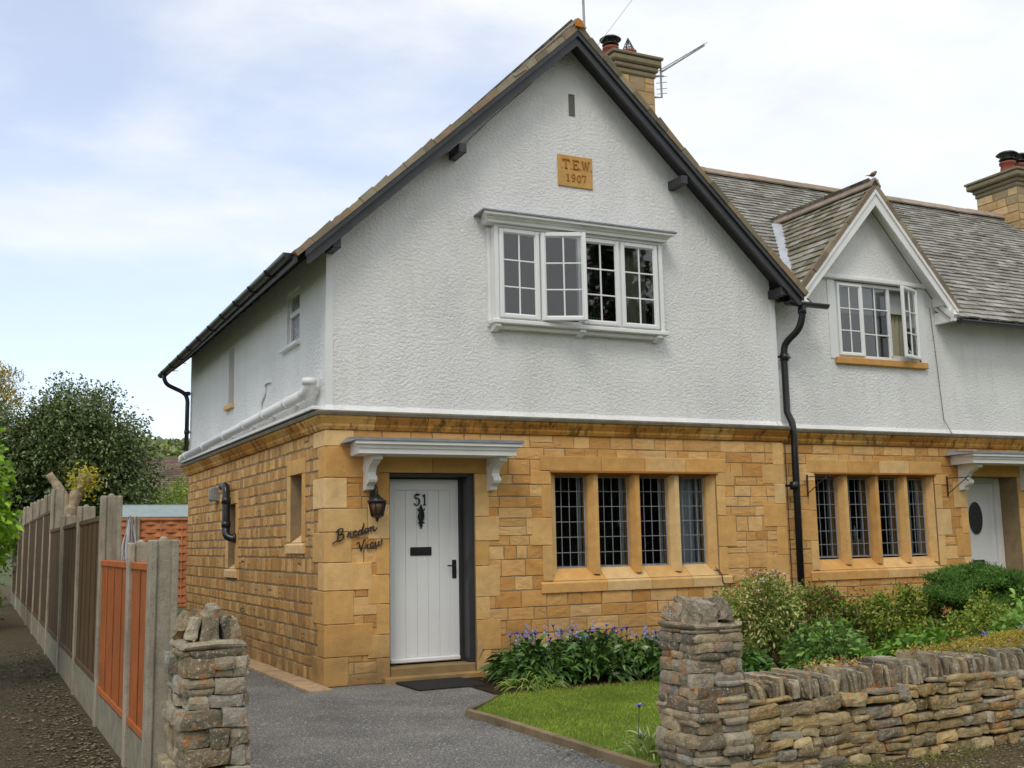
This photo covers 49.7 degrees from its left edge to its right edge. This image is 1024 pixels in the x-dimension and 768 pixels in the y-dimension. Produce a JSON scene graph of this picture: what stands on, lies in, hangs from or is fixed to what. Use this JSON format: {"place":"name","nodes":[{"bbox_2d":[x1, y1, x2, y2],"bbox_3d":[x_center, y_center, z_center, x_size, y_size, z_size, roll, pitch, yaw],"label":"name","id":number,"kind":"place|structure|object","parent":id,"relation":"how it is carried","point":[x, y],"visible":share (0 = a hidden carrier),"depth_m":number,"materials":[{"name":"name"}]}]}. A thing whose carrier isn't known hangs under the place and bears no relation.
{"place":"outdoors","nodes":[
{"label":"outdoors","id":0,"kind":"place"},
{"bbox_2d":[0,585,126,767],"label":"path","id":1,"kind":"structure","parent":0,"point":[15,631],"depth_m":9.70,"materials":[{"name":"grey gravel"}]},
{"bbox_2d":[0,428,24,572],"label":"hedge","id":2,"kind":"object","parent":1,"relation":"on","point":[7,526],"visible":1,"depth_m":11.86,"materials":[{"name":"green plant"}]},
{"bbox_2d":[0,360,32,434],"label":"tree","id":3,"kind":"object","parent":1,"relation":"on","point":[6,396],"visible":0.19,"depth_m":32.10,"materials":[{"name":"green plant"}]},
{"bbox_2d":[134,422,188,504],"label":"distant house","id":4,"kind":"structure","parent":0,"point":[177,471],"depth_m":61.05,"materials":[{"name":"stone"}]},
{"bbox_2d":[243,669,298,693],"bbox_3d":[-4.752,3.577,14.416,2.240,0.001,8.580,3,-9,-26],"label":"side passage","id":5,"kind":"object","parent":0,"point":[255,682],"visible":0.12,"depth_m":11.42},
{"bbox_2d":[46,461,109,515],"bbox_3d":[-6.971,2.618,17.619,0.957,2.884,0.718,3,-9,-26],"label":"pollarded tree","id":6,"kind":"object","parent":5,"relation":"on","point":[80,488],"visible":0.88,"depth_m":17.67,"materials":[{"name":"yellow plant"}]},
{"bbox_2d":[121,516,136,560],"bbox_3d":[-6.226,3.114,17.905,0.275,1.950,0.286,3,-9,-26],"label":"rotary airer","id":7,"kind":"object","parent":5,"relation":"on","point":[129,532],"visible":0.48,"depth_m":17.98,"materials":[{"name":"metal"}]},
{"bbox_2d":[248,657,331,692],"bbox_3d":[-3.691,3.557,14.454,0.238,0.048,8.353,3,-9,-26],"label":"paving strip","id":8,"kind":"object","parent":5,"relation":"on","point":[299,683],"visible":0.37,"depth_m":11.71,"materials":[{"name":"beige stone"}]},
{"bbox_2d":[0,556,661,767],"bbox_3d":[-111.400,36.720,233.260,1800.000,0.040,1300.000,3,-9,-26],"label":"ground","id":9,"kind":"structure","parent":0,"point":[6,580],"depth_m":48.41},
{"bbox_2d":[0,566,6,619],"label":"bush","id":10,"kind":"object","parent":9,"relation":"on","point":[2,599],"visible":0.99,"depth_m":20.42,"materials":[{"name":"green plant"}]},
{"bbox_2d":[11,488,98,720],"bbox_3d":[-8.438,3.192,19.643,0.200,2.470,23.479,3,-9,-26],"label":"panel fence","id":11,"kind":"object","parent":9,"relation":"on","point":[54,590],"visible":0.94,"depth_m":12.99,"materials":[{"name":"wood"}]},
{"bbox_2d":[0,370,173,576],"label":"tree","id":12,"kind":"object","parent":9,"relation":"on","point":[56,434],"visible":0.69,"depth_m":28.18,"materials":[{"name":"green plant"}]},
{"bbox_2d":[76,516,187,606],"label":"brick wall","id":13,"kind":"structure","parent":9,"relation":"on","point":[146,529],"depth_m":23.08,"materials":[{"name":"brick"}]},
{"bbox_2d":[92,493,178,767],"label":"panel fence","id":14,"kind":"object","parent":9,"relation":"on","point":[136,609],"visible":0.98,"depth_m":7.25,"materials":[{"name":"concrete"}]},
{"bbox_2d":[131,473,175,504],"bbox_3d":[-11.340,4.522,33.242,3.009,3.693,2.792,3,-9,-26],"label":"tree","id":15,"kind":"object","parent":9,"relation":"on","point":[162,495],"visible":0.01,"depth_m":33.33,"materials":[{"name":"green plant"}]},
{"bbox_2d":[122,505,187,606],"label":"garden shed","id":16,"kind":"structure","parent":9,"relation":"on","point":[159,511],"depth_m":26.76,"materials":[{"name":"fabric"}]},
{"bbox_2d":[145,476,188,504],"bbox_3d":[-11.033,4.816,36.570,3.930,4.032,3.402,3,-9,-26],"label":"tree","id":17,"kind":"object","parent":9,"relation":"on","point":[179,496],"visible":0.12,"depth_m":36.27,"materials":[{"name":"green plant"}]},
{"bbox_2d":[158,0,808,687],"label":"cottage","id":18,"kind":"structure","parent":9,"relation":"on","point":[434,414],"depth_m":12.79,"materials":[{"name":"paint"}]},
{"bbox_2d":[224,403,233,410],"bbox_3d":[-3.975,-0.078,15.825,0.200,0.900,0.480,3,-9,-26],"label":"window sill","id":19,"kind":"structure","parent":18,"relation":"in","point":[230,406],"depth_m":15.62,"materials":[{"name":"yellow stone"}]},
{"bbox_2d":[278,288,299,353],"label":"window","id":20,"kind":"structure","parent":18,"relation":"in","point":[294,340],"depth_m":12.93,"materials":[{"name":"white plastic"}]},
{"bbox_2d":[390,479,460,663],"bbox_3d":[-0.936,2.000,11.909,0.802,1.940,0.104,3,-9,-26],"label":"door","id":21,"kind":"structure","parent":18,"relation":"in","point":[424,547],"depth_m":11.92,"materials":[{"name":"white paint"}]},
{"bbox_2d":[555,476,586,568],"bbox_3d":[0.636,1.599,12.791,0.420,1.050,0.142,3,-9,-26],"label":"window","id":22,"kind":"structure","parent":18,"relation":"in","point":[578,497],"depth_m":12.81,"materials":[{"name":"grey metal"}]},
{"bbox_2d":[474,208,676,343],"bbox_3d":[0.811,-1.241,12.833,2.580,1.369,0.365,3,-9,-26],"label":"window","id":23,"kind":"structure","parent":18,"relation":"in","point":[500,222],"depth_m":12.71,"materials":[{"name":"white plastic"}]},
{"bbox_2d":[588,299,605,319],"bbox_3d":[0.995,-0.822,13.200,0.319,0.385,0.100,3,-9,-26],"label":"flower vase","id":24,"kind":"object","parent":18,"relation":"in","point":[596,313],"visible":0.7,"depth_m":13.21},
{"bbox_2d":[598,477,629,566],"bbox_3d":[1.150,1.625,13.040,0.435,1.050,0.142,3,-9,-26],"label":"window","id":25,"kind":"structure","parent":18,"relation":"in","point":[620,491],"depth_m":13.05,"materials":[{"name":"grey metal"}]},
{"bbox_2d":[639,477,668,565],"bbox_3d":[1.647,1.649,13.281,0.430,1.050,0.142,3,-9,-26],"label":"window","id":26,"kind":"structure","parent":18,"relation":"in","point":[658,491],"depth_m":13.31,"materials":[{"name":"grey metal"}]},
{"bbox_2d":[678,477,705,564],"bbox_3d":[2.146,1.674,13.524,0.410,1.050,0.142,3,-9,-26],"label":"window","id":27,"kind":"structure","parent":18,"relation":"in","point":[695,491],"depth_m":13.55,"materials":[{"name":"grey metal"}]},
{"bbox_2d":[655,595,753,767],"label":"gate pier","id":28,"kind":"structure","parent":9,"relation":"on","point":[702,703],"depth_m":6.73,"materials":[{"name":"stone"}]},
{"bbox_2d":[744,640,1023,767],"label":"garden wall","id":29,"kind":"structure","parent":9,"relation":"on","point":[883,708],"depth_m":7.26,"materials":[{"name":"stone"}]},
{"bbox_2d":[795,627,1023,672],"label":"stonecrop","id":30,"kind":"object","parent":29,"relation":"on","point":[926,647],"visible":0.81,"depth_m":7.80,"materials":[{"name":"green plant"}]},
{"bbox_2d":[933,627,1023,655],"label":"moss","id":31,"kind":"object","parent":29,"relation":"on","point":[993,635],"visible":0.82,"depth_m":8.03,"materials":[{"name":"green plant"}]},
{"bbox_2d":[244,684,626,767],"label":"driveway","id":32,"kind":"structure","parent":0,"point":[380,726],"depth_m":8.30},
{"bbox_2d":[156,603,251,767],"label":"gate pier","id":33,"kind":"structure","parent":32,"relation":"on","point":[205,716],"depth_m":5.42,"materials":[{"name":"stone"}]},
{"bbox_2d":[396,677,485,690],"bbox_3d":[-0.721,3.015,11.121,0.720,0.023,0.640,3,-9,-26],"label":"doormat","id":34,"kind":"object","parent":32,"relation":"on","point":[439,683],"visible":1,"depth_m":11.02,"materials":[{"name":"black rubber"}]},
{"bbox_2d":[466,695,658,767],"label":"lawn edging","id":35,"kind":"object","parent":32,"relation":"on","point":[624,760],"visible":0.93,"depth_m":7.77,"materials":[{"name":"concrete"}]},
{"bbox_2d":[0,0,1023,439],"label":"sky","id":36,"kind":"structure","parent":0,"point":[157,157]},
{"bbox_2d":[477,679,662,764],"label":"lawn","id":37,"kind":"structure","parent":0,"point":[595,721],"depth_m":9.06,"materials":[{"name":"green plant"}]},
{"bbox_2d":[615,703,658,758],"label":"iris plant","id":38,"kind":"object","parent":37,"relation":"on","point":[649,745],"visible":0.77,"depth_m":7.21,"materials":[{"name":"green plant"}]},
{"bbox_2d":[740,647,778,672],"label":"leafy plant","id":39,"kind":"object","parent":37,"relation":"on","point":[749,657],"visible":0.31,"depth_m":11.03,"materials":[{"name":"green plant"}]},
{"bbox_2d":[777,612,871,669],"bbox_3d":[3.103,2.604,10.831,1.085,0.744,0.980,3,-9,-26],"label":"flowering plant","id":40,"kind":"object","parent":37,"relation":"on","point":[852,644],"visible":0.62,"depth_m":10.72,"materials":[{"name":"green plant"}]},
{"bbox_2d":[856,625,969,657],"bbox_3d":[3.970,2.614,10.521,1.710,0.667,1.224,3,-9,-26],"label":"leafy plant","id":41,"kind":"object","parent":37,"relation":"on","point":[939,634],"visible":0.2,"depth_m":10.45,"materials":[{"name":"green plant"}]},
{"bbox_2d":[916,559,1023,632],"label":"dwarf conifer","id":42,"kind":"object","parent":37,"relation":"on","point":[953,586],"visible":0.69,"depth_m":12.09,"materials":[{"name":"green plant"}]},
{"bbox_2d":[917,588,1023,642],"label":"shrub","id":43,"kind":"object","parent":37,"relation":"on","point":[978,619],"visible":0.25,"depth_m":10.89,"materials":[{"name":"green plant"}]},
{"bbox_2d":[951,626,1023,651],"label":"flowering plant","id":44,"kind":"object","parent":37,"relation":"on","point":[960,637],"visible":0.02,"depth_m":9.69,"materials":[{"name":"green plant"}]},
{"bbox_2d":[983,588,1023,639],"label":"leafy plant","id":45,"kind":"object","parent":37,"relation":"on","point":[1018,620],"visible":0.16,"depth_m":10.39,"materials":[{"name":"green plant"}]},
{"bbox_2d":[466,644,877,695],"bbox_3d":[6.169,3.324,14.178,14.800,0.001,1.800,3,-9,-26],"label":"flower bed","id":46,"kind":"object","parent":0,"point":[489,687],"visible":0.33,"depth_m":11.03,"materials":[{"name":"soil"}]},
{"bbox_2d":[494,671,570,691],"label":"strappy plant","id":47,"kind":"object","parent":46,"relation":"on","point":[544,682],"visible":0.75,"depth_m":10.67,"materials":[{"name":"green plant"}]},
{"bbox_2d":[476,624,592,687],"bbox_3d":[0.233,2.870,11.263,1.182,0.850,1.174,3,-9,-26],"label":"flowering plant","id":48,"kind":"object","parent":46,"relation":"on","point":[516,660],"visible":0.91,"depth_m":11.05,"materials":[{"name":"green plant"}]},
{"bbox_2d":[540,619,649,684],"bbox_3d":[0.838,2.851,11.439,1.354,0.801,1.195,3,-9,-26],"label":"flowering plant","id":49,"kind":"object","parent":46,"relation":"on","point":[601,644],"visible":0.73,"depth_m":11.23,"materials":[{"name":"green plant"}]},
{"bbox_2d":[592,625,662,680],"bbox_3d":[1.442,2.878,11.653,1.318,0.709,1.140,-1,-8,-2],"label":"flowering plant","id":50,"kind":"object","parent":46,"relation":"on","point":[646,651],"visible":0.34,"depth_m":11.40,"materials":[{"name":"green plant"}]},
{"bbox_2d":[650,651,748,681],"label":"flowering plant","id":51,"kind":"object","parent":46,"relation":"on","point":[656,666],"visible":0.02,"depth_m":10.99,"materials":[{"name":"green plant"}]},
{"bbox_2d":[712,568,812,659],"bbox_3d":[2.704,2.525,11.825,1.134,1.083,1.037,3,-9,-26],"label":"shrub","id":52,"kind":"object","parent":46,"relation":"on","point":[773,618],"visible":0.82,"depth_m":11.72,"materials":[{"name":"green plant"}]},
{"bbox_2d":[778,579,874,663],"bbox_3d":[3.447,2.651,12.228,1.403,0.992,1.032,3,-9,-26],"label":"shrub","id":53,"kind":"object","parent":46,"relation":"on","point":[823,598],"visible":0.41,"depth_m":12.08,"materials":[{"name":"green plant"}]},
{"bbox_2d":[824,582,949,650],"bbox_3d":[4.202,2.661,12.274,1.651,0.931,1.242,3,-9,-26],"label":"shrub","id":54,"kind":"object","parent":46,"relation":"on","point":[886,620],"visible":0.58,"depth_m":12.12,"materials":[{"name":"green plant"}]},
{"bbox_2d":[700,150,1023,639],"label":"terraced house","id":55,"kind":"structure","parent":0,"point":[900,340],"depth_m":15.48,"materials":[{"name":"white paint"}]},
{"bbox_2d":[815,478,838,557],"bbox_3d":[4.129,1.783,14.710,0.380,1.050,0.142,3,-9,-26],"label":"window","id":56,"kind":"structure","parent":55,"relation":"in","point":[827,491],"depth_m":14.73,"materials":[{"name":"grey glass"}]},
{"bbox_2d":[851,525,862,554],"bbox_3d":[4.666,2.134,15.012,0.170,0.420,0.170,3,-9,-26],"label":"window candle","id":57,"kind":"object","parent":55,"relation":"on","point":[853,541],"depth_m":14.94,"materials":[{"name":"grey"}]},
{"bbox_2d":[847,478,870,556],"bbox_3d":[4.614,1.807,14.945,0.420,1.050,0.142,3,-9,-26],"label":"window","id":58,"kind":"structure","parent":55,"relation":"in","point":[859,491],"depth_m":14.97,"materials":[{"name":"grey glass"}]},
{"bbox_2d":[866,171,876,177],"bbox_3d":[4.976,-2.905,15.298,0.218,0.119,0.068,3,-9,-26],"label":"bird","id":59,"kind":"object","parent":55,"relation":"on","point":[872,174],"visible":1,"depth_m":15.28},
{"bbox_2d":[834,280,928,369],"bbox_3d":[5.093,-0.816,15.282,1.660,1.160,0.370,3,-9,-26],"label":"window","id":60,"kind":"structure","parent":55,"relation":"in","point":[861,299],"depth_m":15.35,"materials":[{"name":"white plastic"}]},
{"bbox_2d":[878,479,899,555],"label":"window","id":61,"kind":"structure","parent":55,"relation":"in","point":[887,491],"depth_m":15.22,"materials":[{"name":"grey glass"}]},
{"bbox_2d":[907,479,927,554],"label":"window","id":62,"kind":"structure","parent":55,"relation":"in","point":[915,491],"depth_m":15.46,"materials":[{"name":"grey glass"}]},
{"bbox_2d":[967,484,997,565],"bbox_3d":[6.749,2.452,16.042,0.790,2.000,0.070,3,-9,-26],"label":"door","id":63,"kind":"structure","parent":55,"relation":"in","point":[979,496],"depth_m":16.14,"materials":[{"name":"white paint"}]},
{"bbox_2d":[836,741,1023,767],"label":"verge","id":64,"kind":"structure","parent":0,"point":[1014,755],"depth_m":7.13,"materials":[{"name":"green plant"}]},
{"bbox_2d":[0,649,1023,767],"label":"leaf litter","id":65,"kind":"object","parent":64,"relation":"on","point":[83,738],"visible":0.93,"depth_m":8.54,"materials":[{"name":"brown plant"}]},
{"bbox_3d":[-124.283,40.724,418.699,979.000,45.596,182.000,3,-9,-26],"label":"hills","id":66,"kind":"structure","parent":0,"visible":0},
{"bbox_2d":[131,435,189,456],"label":"woodland","id":67,"kind":"object","parent":66,"relation":"on","point":[173,447],"visible":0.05,"depth_m":420.37,"materials":[{"name":"green plant"}]}
]}

